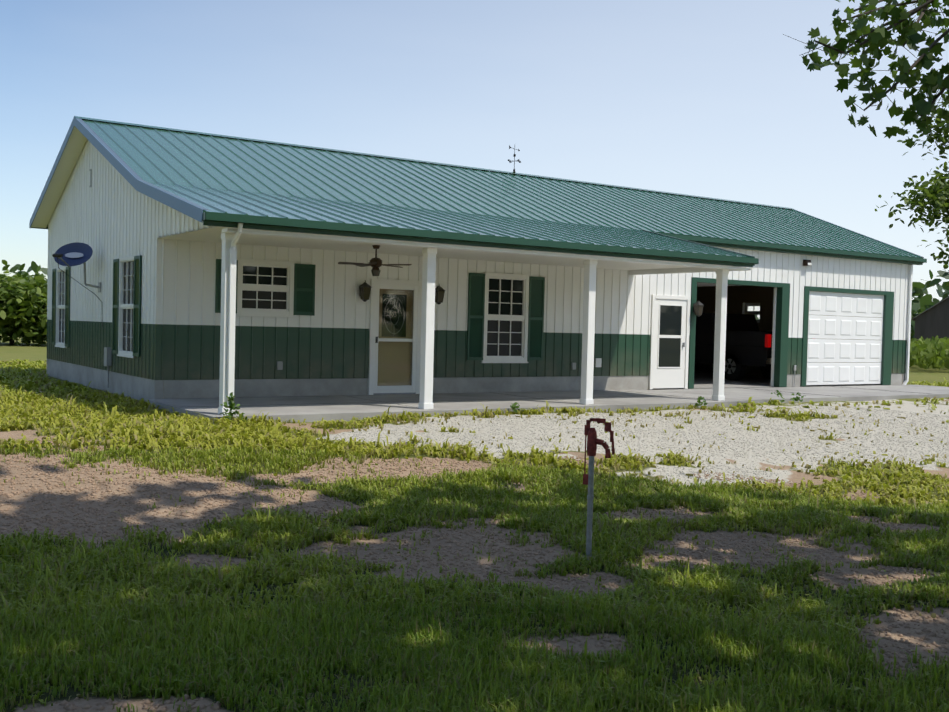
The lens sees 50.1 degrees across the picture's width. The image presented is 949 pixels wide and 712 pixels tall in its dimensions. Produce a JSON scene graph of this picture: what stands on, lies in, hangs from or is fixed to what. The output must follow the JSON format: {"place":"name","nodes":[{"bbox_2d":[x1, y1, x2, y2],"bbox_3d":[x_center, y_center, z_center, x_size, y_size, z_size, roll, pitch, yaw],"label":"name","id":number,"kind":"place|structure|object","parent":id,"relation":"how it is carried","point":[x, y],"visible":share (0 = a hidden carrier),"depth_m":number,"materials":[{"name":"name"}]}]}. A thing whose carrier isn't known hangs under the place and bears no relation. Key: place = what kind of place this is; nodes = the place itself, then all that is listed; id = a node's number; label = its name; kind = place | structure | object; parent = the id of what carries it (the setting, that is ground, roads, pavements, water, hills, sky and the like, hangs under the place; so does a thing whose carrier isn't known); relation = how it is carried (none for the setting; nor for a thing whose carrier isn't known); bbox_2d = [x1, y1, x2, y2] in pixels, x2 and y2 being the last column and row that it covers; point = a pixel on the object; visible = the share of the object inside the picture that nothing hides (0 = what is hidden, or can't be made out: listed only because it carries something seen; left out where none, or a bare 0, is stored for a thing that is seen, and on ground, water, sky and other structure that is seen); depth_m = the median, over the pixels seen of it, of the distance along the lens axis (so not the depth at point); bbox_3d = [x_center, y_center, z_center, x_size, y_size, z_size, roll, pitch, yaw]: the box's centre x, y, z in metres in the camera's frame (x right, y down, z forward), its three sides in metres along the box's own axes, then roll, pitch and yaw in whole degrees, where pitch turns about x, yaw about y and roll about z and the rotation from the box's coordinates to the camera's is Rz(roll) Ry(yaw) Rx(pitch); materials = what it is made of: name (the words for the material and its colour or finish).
{"place":"outdoors","nodes":[
{"label":"outdoors","id":0,"kind":"place"},
{"bbox_2d":[0,335,948,711],"bbox_3d":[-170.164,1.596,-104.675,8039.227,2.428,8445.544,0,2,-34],"label":"ground","id":1,"kind":"structure","parent":0,"point":[22,351],"depth_m":9.86,"materials":[{"name":"beige gravel"}]},
{"bbox_2d":[0,260,47,345],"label":"bush","id":2,"kind":"object","parent":1,"relation":"on","point":[20,313],"depth_m":46.99,"materials":[{"name":"green plant"}]},
{"bbox_2d":[0,261,47,284],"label":"tree line","id":3,"kind":"object","parent":1,"relation":"on","point":[33,266],"visible":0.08,"depth_m":188.74,"materials":[{"name":"green plant"}]},
{"bbox_2d":[0,359,948,711],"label":"grass","id":4,"kind":"structure","parent":1,"relation":"on","point":[76,615],"depth_m":6.83,"materials":[{"name":"green plant"}]},
{"bbox_2d":[0,439,948,711],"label":"dirt patches","id":5,"kind":"object","parent":1,"relation":"on","point":[148,485],"visible":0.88,"depth_m":8.66,"materials":[{"name":"brown soil"}]},
{"bbox_2d":[46,359,904,400],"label":"foundation","id":6,"kind":"structure","parent":1,"relation":"on","point":[126,384],"depth_m":20.32,"materials":[{"name":"concrete"}]},
{"bbox_2d":[215,390,803,421],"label":"weeds","id":7,"kind":"object","parent":1,"relation":"on","point":[232,404],"visible":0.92,"depth_m":14.32,"materials":[{"name":"green plant"}]},
{"bbox_2d":[163,285,902,393],"bbox_3d":[0.970,-1.079,26.887,21.340,3.450,9.140,0,2,-34],"label":"interior","id":8,"kind":"object","parent":1,"relation":"on","point":[738,297],"visible":0.12,"depth_m":33.14,"materials":[{"name":"black"}]},
{"bbox_2d":[694,313,812,379],"bbox_3d":[7.241,-0.322,30.688,2.440,1.920,6.020,0,2,-34],"label":"truck","id":9,"kind":"object","parent":8,"relation":"on","point":[748,343],"visible":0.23,"depth_m":28.88,"materials":[{"name":"grey paint"}]},
{"bbox_2d":[688,277,893,388],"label":"garage trim","id":10,"kind":"structure","parent":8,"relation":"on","point":[780,336],"depth_m":26.10,"materials":[{"name":"green metal"}]},
{"bbox_2d":[806,291,883,385],"bbox_3d":[10.053,-0.451,27.538,3.300,2.506,0.064,0,2,-34],"label":"overhead door","id":11,"kind":"structure","parent":10,"relation":"attached to","point":[831,347],"depth_m":27.48,"materials":[{"name":"white metal"}]},
{"bbox_2d":[145,385,948,422],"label":"slabs","id":12,"kind":"structure","parent":1,"relation":"on","point":[319,408],"depth_m":18.82,"materials":[{"name":"grey concrete"}]},
{"bbox_2d":[218,233,728,414],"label":"posts","id":13,"kind":"object","parent":12,"relation":"on","point":[427,328],"visible":0.9,"depth_m":16.53,"materials":[{"name":"white paint"}]},
{"bbox_2d":[227,223,912,397],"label":"downspouts","id":14,"kind":"object","parent":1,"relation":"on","point":[231,319],"visible":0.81,"depth_m":14.56,"materials":[{"name":"white metal"}]},
{"bbox_2d":[583,418,614,559],"bbox_3d":[0.973,1.098,7.991,0.245,1.226,0.079,2,2,9],"label":"yard hydrant","id":15,"kind":"object","parent":1,"relation":"on","point":[593,440],"visible":1,"depth_m":7.98,"materials":[{"name":"metal"}]},
{"bbox_2d":[319,404,948,484],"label":"gravel stones","id":16,"kind":"object","parent":1,"relation":"on","point":[690,433],"visible":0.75,"depth_m":15.24,"materials":[{"name":"grey gravel"}]},
{"bbox_2d":[755,270,948,339],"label":"tree line","id":17,"kind":"object","parent":1,"relation":"on","point":[921,303],"visible":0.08,"depth_m":159.24,"materials":[{"name":"green plant"}]},
{"bbox_2d":[909,335,948,369],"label":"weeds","id":18,"kind":"object","parent":1,"relation":"on","point":[927,353],"visible":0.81,"depth_m":42.29,"materials":[{"name":"green plant"}]},
{"bbox_2d":[911,296,948,340],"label":"barn","id":19,"kind":"structure","parent":1,"relation":"on","point":[933,321],"depth_m":117.00,"materials":[{"name":"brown wood"}]},
{"bbox_3d":[5.881,-6.337,-0.142,21.342,17.226,16.453,0,2,-34],"label":"shade tree","id":20,"kind":"object","parent":1,"relation":"on","visible":0},
{"bbox_2d":[783,0,948,129],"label":"hanging limb","id":21,"kind":"object","parent":20,"relation":"hanging from","point":[924,6],"visible":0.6,"depth_m":8.96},
{"bbox_2d":[801,0,948,147],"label":"hanging leaves","id":22,"kind":"object","parent":21,"relation":"attached to","point":[880,38],"visible":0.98,"depth_m":8.79,"materials":[{"name":"green plant"}]},
{"bbox_2d":[0,0,948,318],"label":"sky","id":23,"kind":"structure","parent":0,"point":[704,98],"materials":[{"name":"blue"}]},
{"bbox_2d":[47,140,909,379],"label":"walls","id":24,"kind":"structure","parent":0,"point":[110,214],"depth_m":20.30,"materials":[{"name":"white metal"}]},
{"bbox_2d":[52,242,102,326],"bbox_3d":[-7.813,-1.408,19.894,1.000,1.676,0.794,0,2,-34],"label":"satellite dish","id":25,"kind":"object","parent":24,"relation":"attached to","point":[73,254],"visible":1,"depth_m":20.02,"materials":[{"name":"blue"}]},
{"bbox_2d":[51,255,544,359],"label":"shutters","id":26,"kind":"object","parent":24,"relation":"attached to","point":[304,289],"visible":0.94,"depth_m":20.69,"materials":[{"name":"green plastic"}]},
{"bbox_2d":[368,279,421,394],"bbox_3d":[-1.556,-0.367,19.785,1.140,2.230,0.190,0,2,-34],"label":"door","id":27,"kind":"structure","parent":24,"relation":"attached to","point":[376,303],"depth_m":19.81,"materials":[{"name":"white"}]},
{"bbox_2d":[377,289,413,385],"bbox_3d":[-1.536,-0.358,19.754,0.770,1.875,0.004,0,2,-34],"label":"screen","id":28,"kind":"object","parent":27,"relation":"on","point":[410,344],"visible":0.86,"depth_m":19.75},
{"bbox_2d":[55,256,759,362],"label":"windows","id":29,"kind":"structure","parent":24,"relation":"attached to","point":[265,288],"depth_m":20.87,"materials":[{"name":"white glass"}]},
{"bbox_2d":[89,169,811,387],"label":"wall fixtures","id":30,"kind":"object","parent":24,"relation":"attached to","point":[365,290],"visible":1,"depth_m":20.02,"materials":[{"name":"black metal"}]},
{"bbox_2d":[159,226,750,274],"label":"porch ceiling","id":31,"kind":"structure","parent":24,"relation":"attached to","point":[634,266],"depth_m":18.04,"materials":[{"name":"white metal"}]},
{"bbox_2d":[338,245,411,275],"bbox_3d":[-1.730,-1.645,17.533,1.259,0.530,1.228,0,2,-34],"label":"ceiling fan","id":32,"kind":"object","parent":31,"relation":"attached to","point":[375,263],"visible":1,"depth_m":17.43,"materials":[{"name":"brown metal"}]},
{"bbox_2d":[29,116,926,266],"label":"roof trim","id":33,"kind":"structure","parent":24,"relation":"on","point":[80,133],"depth_m":18.09,"materials":[{"name":"green metal"}]},
{"bbox_2d":[508,145,520,172],"bbox_3d":[1.055,-5.211,26.752,0.311,0.740,0.565,2,2,11],"label":"weather vane","id":34,"kind":"object","parent":33,"relation":"on","point":[514,156],"visible":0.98,"depth_m":26.75,"materials":[{"name":"black metal"}]},
{"bbox_2d":[75,116,921,257],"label":"roof","id":35,"kind":"structure","parent":24,"relation":"on","point":[218,173],"depth_m":21.30,"materials":[{"name":"green metal"}]},
{"bbox_2d":[648,294,689,388],"bbox_3d":[4.583,-0.322,23.826,1.220,2.200,0.110,0,2,-34],"label":"door","id":36,"kind":"structure","parent":24,"relation":"attached to","point":[669,338],"depth_m":23.81,"materials":[{"name":"white"}]},
{"bbox_2d":[875,91,948,285],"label":"trees","id":37,"kind":"object","parent":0,"point":[935,194],"depth_m":65.00,"materials":[{"name":"green plant"}]}
]}

